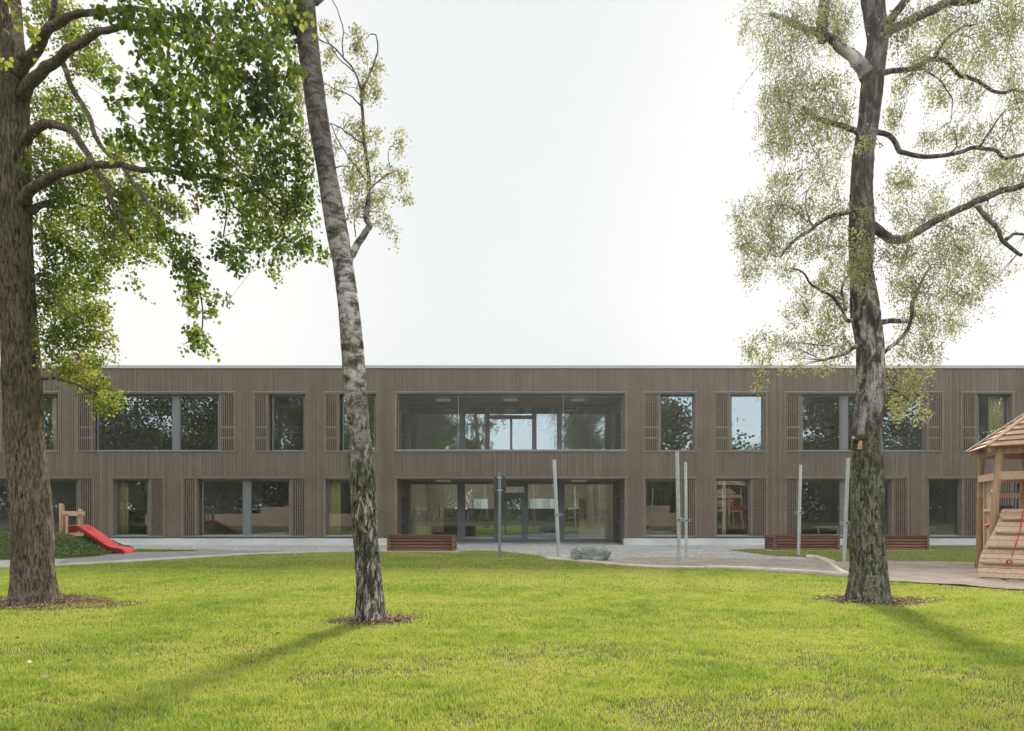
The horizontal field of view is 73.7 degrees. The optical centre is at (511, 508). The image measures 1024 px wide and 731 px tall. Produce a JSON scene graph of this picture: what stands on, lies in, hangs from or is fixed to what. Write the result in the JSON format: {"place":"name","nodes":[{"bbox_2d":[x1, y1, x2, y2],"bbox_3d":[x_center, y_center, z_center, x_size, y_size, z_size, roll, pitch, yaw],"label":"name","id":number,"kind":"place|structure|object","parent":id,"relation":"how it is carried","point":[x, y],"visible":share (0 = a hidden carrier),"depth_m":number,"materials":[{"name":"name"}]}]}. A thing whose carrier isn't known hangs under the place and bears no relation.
{"place":"outdoors","nodes":[
{"label":"outdoors","id":0,"kind":"place"},
{"bbox_2d":[434,532,476,538],"bbox_3d":[-2.849,1.388,34.520,2.167,0.385,0.500,0,0,0],"label":"hall bench","id":1,"kind":"object","parent":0,"point":[470,535],"visible":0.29,"depth_m":34.27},
{"bbox_2d":[0,542,994,589],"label":"paving","id":2,"kind":"structure","parent":0,"point":[616,549],"depth_m":27.42,"materials":[{"name":"grey concrete"}]},
{"bbox_2d":[0,552,287,567],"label":"kerb strip","id":3,"kind":"object","parent":2,"relation":"on","point":[4,565],"visible":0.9,"depth_m":21.37,"materials":[{"name":"concrete"}]},
{"bbox_2d":[58,549,282,563],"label":"gravel","id":4,"kind":"structure","parent":2,"relation":"on","point":[135,555],"depth_m":23.76,"materials":[{"name":"grey gravel"}]},
{"bbox_2d":[59,504,134,553],"bbox_3d":[-15.372,0.722,24.717,3.707,1.818,1.214,0,0,23],"label":"toddler slide","id":5,"kind":"object","parent":4,"relation":"on","point":[93,533],"visible":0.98,"depth_m":24.51,"materials":[{"name":"plastic"}]},
{"bbox_2d":[133,548,196,551],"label":"mound grass","id":6,"kind":"structure","parent":4,"relation":"on","point":[152,550],"depth_m":25.47,"materials":[{"name":"green plant"}]},
{"bbox_2d":[379,549,461,551],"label":"kerb slab","id":7,"kind":"structure","parent":2,"relation":"on","point":[456,550],"depth_m":25.45,"materials":[{"name":"concrete"}]},
{"bbox_2d":[387,535,456,550],"bbox_3d":[-3.419,1.290,26.264,2.538,0.620,1.372,0,0,0],"label":"bench","id":8,"kind":"object","parent":7,"relation":"on","point":[421,542],"visible":1,"depth_m":25.61,"materials":[{"name":"wood"}]},
{"bbox_2d":[552,460,561,557],"bbox_3d":[1.448,0.064,21.921,0.312,3.278,0.172,0,0,0],"label":"sail post","id":9,"kind":"object","parent":2,"relation":"on","point":[556,513],"visible":0.95,"depth_m":21.89,"materials":[{"name":"metal"}]},
{"bbox_2d":[558,555,570,557],"bbox_3d":[1.808,1.556,21.431,0.544,0.178,0.540,0,0,-25],"label":"border log","id":10,"kind":"object","parent":2,"relation":"on","point":[563,556],"visible":0.22,"depth_m":21.50,"materials":[{"name":"beige wood"}]},
{"bbox_2d":[684,462,690,556],"bbox_3d":[5.677,0.092,22.144,0.202,3.218,0.147,0,0,-32],"label":"sail post","id":11,"kind":"object","parent":2,"relation":"on","point":[686,519],"visible":0.94,"depth_m":22.10,"materials":[{"name":"metal"}]},
{"bbox_2d":[795,465,803,554],"bbox_3d":[9.915,0.091,23.521,0.296,3.220,0.159,0,0,-22],"label":"sail post","id":12,"kind":"object","parent":2,"relation":"on","point":[799,512],"visible":0.95,"depth_m":23.49,"materials":[{"name":"metal"}]},
{"bbox_2d":[891,581,1023,590],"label":"sand","id":13,"kind":"structure","parent":2,"relation":"on","point":[961,585],"depth_m":14.16,"materials":[{"name":"beige sand"}]},
{"bbox_2d":[604,557,1023,588],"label":"sand relief","id":14,"kind":"object","parent":13,"relation":"on","point":[966,573],"visible":0.73,"depth_m":18.34},
{"bbox_2d":[840,457,849,568],"bbox_3d":[8.710,0.180,17.811,0.311,3.043,0.140,0,0,0],"label":"sail post","id":15,"kind":"object","parent":13,"relation":"on","point":[846,500],"visible":0.81,"depth_m":17.79,"materials":[{"name":"metal"}]},
{"bbox_2d":[966,413,1023,579],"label":"play tower","id":16,"kind":"structure","parent":13,"relation":"on","point":[999,551],"depth_m":16.10,"materials":[{"name":"wood"}]},
{"bbox_2d":[0,545,1023,730],"bbox_3d":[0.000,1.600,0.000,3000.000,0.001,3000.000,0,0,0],"label":"ground","id":17,"kind":"structure","parent":0,"point":[758,725],"depth_m":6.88,"materials":[{"name":"plant"}]},
{"bbox_2d":[0,595,80,606],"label":"soil patch","id":18,"kind":"object","parent":17,"relation":"on","point":[67,597],"visible":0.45,"depth_m":11.73,"materials":[{"name":"brown soil"}]},
{"bbox_2d":[0,533,116,559],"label":"mound","id":19,"kind":"object","parent":17,"relation":"on","point":[68,557],"visible":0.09,"depth_m":22.59,"materials":[{"name":"green plant"}]},
{"bbox_2d":[0,531,132,558],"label":"ground cover","id":20,"kind":"object","parent":19,"relation":"on","point":[98,548],"visible":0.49,"depth_m":23.28,"materials":[{"name":"green plant"}]},
{"bbox_2d":[0,0,331,603],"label":"linden tree","id":21,"kind":"object","parent":17,"relation":"on","point":[33,577],"visible":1,"depth_m":11.18,"materials":[{"name":"green plant"}]},
{"bbox_2d":[257,0,415,622],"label":"birch tree","id":22,"kind":"object","parent":17,"relation":"on","point":[370,604],"visible":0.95,"depth_m":9.70,"materials":[{"name":"grey plant"}]},
{"bbox_2d":[328,616,409,623],"bbox_3d":[-2.048,1.594,9.783,1.082,0.001,0.685,0,0,14],"label":"soil patch","id":23,"kind":"object","parent":17,"relation":"on","point":[345,621],"visible":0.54,"depth_m":9.65,"materials":[{"name":"brown soil"}]},
{"bbox_2d":[0,594,975,624],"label":"leaf litter","id":24,"kind":"object","parent":17,"relation":"on","point":[71,600],"visible":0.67,"depth_m":11.38,"materials":[{"name":"brown"}]},
{"bbox_2d":[0,365,1023,544],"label":"school building","id":25,"kind":"structure","parent":17,"relation":"on","point":[225,454],"depth_m":29.91,"materials":[{"name":"wood"}]},
{"bbox_2d":[0,391,59,452],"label":"window","id":26,"kind":"structure","parent":25,"relation":"in","point":[56,394],"depth_m":29.89,"materials":[{"name":"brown metal"}]},
{"bbox_2d":[0,477,94,532],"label":"window","id":27,"kind":"structure","parent":25,"relation":"in","point":[1,478],"depth_m":30.13,"materials":[{"name":"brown metal"}]},
{"bbox_2d":[52,397,54,449],"bbox_3d":[-20.374,-3.905,30.418,0.321,2.691,0.114,0,0,0],"label":"curtain","id":28,"kind":"object","parent":25,"relation":"hanging from","point":[53,423],"visible":0.52,"depth_m":30.39,"materials":[{"name":"fabric"}]},
{"bbox_2d":[118,481,128,533],"bbox_3d":[-17.343,-0.111,30.414,0.642,2.691,0.128,0,0,0],"label":"curtain","id":29,"kind":"object","parent":25,"relation":"hanging from","point":[123,486],"visible":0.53,"depth_m":30.40,"materials":[{"name":"fabric"}]},
{"bbox_2d":[111,477,164,537],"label":"window","id":30,"kind":"structure","parent":25,"relation":"in","point":[114,480],"depth_m":30.03,"materials":[{"name":"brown metal"}]},
{"bbox_2d":[76,391,235,452],"bbox_3d":[-15.578,-3.797,30.025,7.019,2.679,0.370,0,0,0],"label":"window","id":31,"kind":"structure","parent":25,"relation":"in","point":[176,396],"depth_m":30.11,"materials":[{"name":"grey metal"}]},
{"bbox_2d":[182,477,306,537],"bbox_3d":[-11.711,-0.067,30.025,5.515,2.679,0.370,0,0,0],"label":"window","id":32,"kind":"structure","parent":25,"relation":"in","point":[247,481],"depth_m":30.11,"materials":[{"name":"grey metal"}]},
{"bbox_2d":[252,391,307,452],"bbox_3d":[-10.157,-3.797,30.020,2.406,2.679,0.360,0,0,0],"label":"window","id":33,"kind":"structure","parent":25,"relation":"in","point":[274,393],"depth_m":30.07,"materials":[{"name":"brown metal"}]},
{"bbox_2d":[329,481,340,533],"bbox_3d":[-7.899,-0.111,30.411,0.662,2.691,0.130,0,0,0],"label":"curtain","id":34,"kind":"object","parent":25,"relation":"hanging from","point":[334,507],"visible":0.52,"depth_m":30.41,"materials":[{"name":"fabric"}]},
{"bbox_2d":[323,391,377,452],"bbox_3d":[-7.053,-3.797,30.020,2.394,2.679,0.360,0,0,0],"label":"window","id":35,"kind":"structure","parent":25,"relation":"in","point":[374,394],"depth_m":30.03,"materials":[{"name":"brown metal"}]},
{"bbox_2d":[324,477,377,537],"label":"window","id":36,"kind":"structure","parent":25,"relation":"in","point":[326,479],"depth_m":29.92,"materials":[{"name":"grey metal"}]},
{"bbox_2d":[400,411,404,448],"bbox_3d":[-4.986,-3.376,31.300,0.119,2.080,1.200,0,0,0],"label":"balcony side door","id":37,"kind":"structure","parent":25,"relation":"in","point":[402,418],"depth_m":31.01,"materials":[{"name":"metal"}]},
{"bbox_2d":[400,495,404,534],"bbox_3d":[-5.009,0.490,31.300,0.072,2.180,1.200,0,0,0],"label":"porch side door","id":38,"kind":"structure","parent":25,"relation":"in","point":[402,498],"depth_m":31.01,"materials":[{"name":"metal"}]},
{"bbox_2d":[412,505,431,534],"bbox_3d":[-4.611,0.701,34.649,1.146,1.757,0.242,0,0,0],"label":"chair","id":39,"kind":"object","parent":25,"relation":"on","point":[420,512],"visible":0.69,"depth_m":34.67,"materials":[{"name":"white paint"}]},
{"bbox_2d":[439,506,442,517],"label":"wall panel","id":40,"kind":"structure","parent":25,"relation":"hanging from","point":[440,511],"depth_m":36.27,"materials":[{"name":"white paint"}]},
{"bbox_2d":[444,509,578,536],"bbox_3d":[-0.035,0.786,37.965,7.504,1.588,0.650,0,0,0],"label":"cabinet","id":41,"kind":"object","parent":25,"relation":"on","point":[480,522],"visible":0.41,"depth_m":37.67,"materials":[{"name":"white"}]},
{"bbox_2d":[501,496,524,540],"bbox_3d":[-0.031,0.476,32.977,1.287,2.208,0.095,0,0,0],"label":"entrance door","id":42,"kind":"structure","parent":25,"relation":"in","point":[502,497],"depth_m":32.99,"materials":[{"name":"grey metal"}]},
{"bbox_2d":[579,499,585,518],"bbox_3d":[3.751,0.013,36.285,0.402,1.094,0.070,0,0,0],"label":"notice board","id":43,"kind":"object","parent":25,"relation":"hanging from","point":[582,508],"visible":1,"depth_m":36.27,"materials":[{"name":"brown wood"}]},
{"bbox_2d":[591,505,609,538],"bbox_3d":[4.549,0.701,34.649,1.044,1.757,0.242,0,0,0],"label":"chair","id":44,"kind":"object","parent":25,"relation":"on","point":[602,512],"visible":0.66,"depth_m":34.67,"materials":[{"name":"white paint"}]},
{"bbox_2d":[616,411,621,448],"bbox_3d":[4.905,-3.376,31.300,0.072,2.080,1.200,0,0,0],"label":"balcony side door","id":45,"kind":"structure","parent":25,"relation":"in","point":[618,418],"depth_m":30.92,"materials":[{"name":"metal"}]},
{"bbox_2d":[616,495,621,543],"bbox_3d":[4.905,0.490,31.300,0.072,2.180,1.200,0,0,0],"label":"porch side door","id":46,"kind":"structure","parent":25,"relation":"in","point":[619,498],"depth_m":30.92,"materials":[{"name":"metal"}]},
{"bbox_2d":[643,477,696,537],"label":"window","id":47,"kind":"structure","parent":25,"relation":"in","point":[645,479],"depth_m":29.88,"materials":[{"name":"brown metal"}]},
{"bbox_2d":[643,391,697,452],"bbox_3d":[6.917,-3.797,30.020,2.389,2.679,0.360,0,0,0],"label":"window","id":48,"kind":"structure","parent":25,"relation":"in","point":[693,394],"depth_m":30.07,"materials":[{"name":"brown metal"}]},
{"bbox_2d":[714,477,766,537],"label":"window","id":49,"kind":"structure","parent":25,"relation":"in","point":[716,479],"depth_m":30.00,"materials":[{"name":"brown metal"}]},
{"bbox_2d":[714,391,767,452],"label":"window","id":50,"kind":"structure","parent":25,"relation":"in","point":[732,393],"depth_m":30.07,"materials":[{"name":"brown metal"}]},
{"bbox_2d":[811,526,838,533],"bbox_3d":[14.897,1.120,32.450,1.042,0.560,0.700,0,0,0],"label":"room table","id":51,"kind":"object","parent":25,"relation":"on","point":[827,526],"visible":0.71,"depth_m":32.33,"materials":[{"name":"white paint"}]},
{"bbox_2d":[784,477,908,537],"bbox_3d":[14.649,-0.067,30.025,5.458,2.679,0.370,0,0,0],"label":"window","id":52,"kind":"structure","parent":25,"relation":"in","point":[841,480],"depth_m":30.13,"materials":[{"name":"brown metal"}]},
{"bbox_2d":[784,391,944,452],"bbox_3d":[15.419,-3.797,30.025,6.997,2.679,0.370,0,0,0],"label":"window","id":53,"kind":"structure","parent":25,"relation":"in","point":[843,396],"depth_m":30.11,"materials":[{"name":"grey metal"}]},
{"bbox_2d":[925,477,976,537],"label":"window","id":54,"kind":"structure","parent":25,"relation":"in","point":[959,479],"depth_m":30.06,"materials":[{"name":"grey metal"}]},
{"bbox_2d":[960,391,1014,452],"bbox_3d":[20.817,-3.797,30.020,2.359,2.679,0.360,0,0,0],"label":"window","id":55,"kind":"structure","parent":25,"relation":"in","point":[1009,395],"depth_m":30.07,"materials":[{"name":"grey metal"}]},
{"bbox_2d":[988,397,1005,438],"bbox_3d":[21.608,-3.905,30.410,0.863,2.691,0.126,0,0,0],"label":"curtain","id":56,"kind":"object","parent":25,"relation":"hanging from","point":[996,413],"visible":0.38,"depth_m":30.41,"materials":[{"name":"fabric"}]},
{"bbox_2d":[999,483,1015,516],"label":"window","id":57,"kind":"structure","parent":25,"relation":"in","point":[1002,483],"depth_m":30.14,"materials":[{"name":"grey metal"}]},
{"bbox_2d":[15,594,1013,721],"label":"scattered leaves","id":58,"kind":"object","parent":17,"relation":"on","point":[45,675],"visible":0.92,"depth_m":7.68,"materials":[{"name":"brown plant"}]},
{"bbox_2d":[467,499,577,508],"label":"neighbour house","id":59,"kind":"structure","parent":17,"relation":"on","point":[534,503],"depth_m":62.00,"materials":[{"name":"white"}]},
{"bbox_2d":[475,499,480,508],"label":"window","id":60,"kind":"structure","parent":59,"relation":"in","point":[477,501],"depth_m":61.97,"materials":[{"name":"glass"}]},
{"bbox_2d":[530,499,535,508],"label":"window","id":61,"kind":"structure","parent":59,"relation":"in","point":[532,501],"depth_m":61.97,"materials":[{"name":"glass"}]},
{"bbox_2d":[543,499,549,508],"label":"window","id":62,"kind":"structure","parent":59,"relation":"in","point":[546,502],"depth_m":61.97,"materials":[{"name":"glass"}]},
{"bbox_2d":[570,544,610,560],"bbox_3d":[2.391,1.392,20.724,1.258,0.638,0.992,0,0,0],"label":"boulder","id":63,"kind":"object","parent":17,"relation":"on","point":[597,552],"visible":0.75,"depth_m":20.36,"materials":[{"name":"grey stone"}]},
{"bbox_2d":[547,557,704,568],"bbox_3d":[2.991,1.567,19.460,5.277,0.137,0.885,0,0,37],"label":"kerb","id":64,"kind":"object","parent":17,"relation":"on","point":[622,564],"visible":0.66,"depth_m":18.85,"materials":[{"name":"grey concrete"}]},
{"bbox_2d":[675,451,683,565],"bbox_3d":[4.470,0.081,18.233,0.216,3.241,0.159,0,0,-32],"label":"sail post","id":65,"kind":"object","parent":17,"relation":"on","point":[678,518],"visible":0.95,"depth_m":18.18,"materials":[{"name":"metal"}]},
{"bbox_2d":[705,565,847,577],"bbox_3d":[6.536,1.558,17.071,3.554,0.174,0.414,0,0,43],"label":"border log","id":66,"kind":"object","parent":17,"relation":"on","point":[805,571],"visible":0.69,"depth_m":16.93,"materials":[{"name":"beige wood"}]},
{"bbox_2d":[754,548,842,550],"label":"kerb slab","id":67,"kind":"structure","parent":17,"relation":"on","point":[791,550],"depth_m":25.86,"materials":[{"name":"concrete"}]},
{"bbox_2d":[764,535,839,549],"bbox_3d":[11.221,1.302,26.489,2.538,0.595,1.022,0,0,0],"label":"planter box","id":68,"kind":"object","parent":67,"relation":"on","point":[807,542],"visible":0.98,"depth_m":26.01,"materials":[{"name":"wood"}]},
{"bbox_2d":[805,554,848,573],"bbox_3d":[8.865,1.561,19.032,0.403,0.175,6.247,0,0,15],"label":"border log","id":69,"kind":"object","parent":17,"relation":"on","point":[833,566],"visible":0.57,"depth_m":19.54,"materials":[{"name":"beige wood"}]},
{"bbox_2d":[730,547,975,561],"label":"grass verge","id":70,"kind":"object","parent":17,"relation":"on","point":[890,555],"depth_m":23.64,"materials":[{"name":"plant"}]},
{"bbox_2d":[829,597,912,604],"bbox_3d":[6.254,1.594,11.907,1.447,0.001,0.965,0,0,13],"label":"soil patch","id":71,"kind":"object","parent":17,"relation":"on","point":[846,601],"visible":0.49,"depth_m":11.73,"materials":[{"name":"brown soil"}]},
{"bbox_2d":[721,0,1023,603],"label":"birch tree","id":72,"kind":"object","parent":17,"relation":"on","point":[868,578],"visible":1,"depth_m":11.75,"materials":[{"name":"green plant"}]},
{"bbox_2d":[849,435,868,449],"bbox_3d":[5.821,-1.110,11.482,0.228,0.240,0.255,0,0,0],"label":"nest box","id":73,"kind":"object","parent":72,"relation":"attached to","point":[859,442],"visible":1,"depth_m":11.40,"materials":[{"name":"brown wood"}]},
{"label":"soil patch","id":74,"kind":"structure","parent":17,"relation":"on","visible":0},
{"bbox_2d":[493,472,505,557],"bbox_3d":[-0.398,0.258,21.945,0.405,2.885,0.153,0,0,0],"label":"sign post","id":75,"kind":"object","parent":74,"relation":"on","point":[499,484],"visible":0.91,"depth_m":21.90,"materials":[{"name":"metal"}]},
{"bbox_2d":[0,0,1023,364],"label":"sky","id":76,"kind":"structure","parent":0,"point":[576,165],"materials":[{"name":"white"}]},
{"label":"kerb slab","id":77,"kind":"structure","parent":0,"visible":0},
{"bbox_2d":[847,535,928,549],"bbox_3d":[14.523,1.302,26.489,2.725,0.595,1.022,0,0,0],"label":"planter box","id":78,"kind":"object","parent":77,"relation":"on","point":[907,542],"visible":0.56,"depth_m":26.01,"materials":[{"name":"wood"}]}
]}

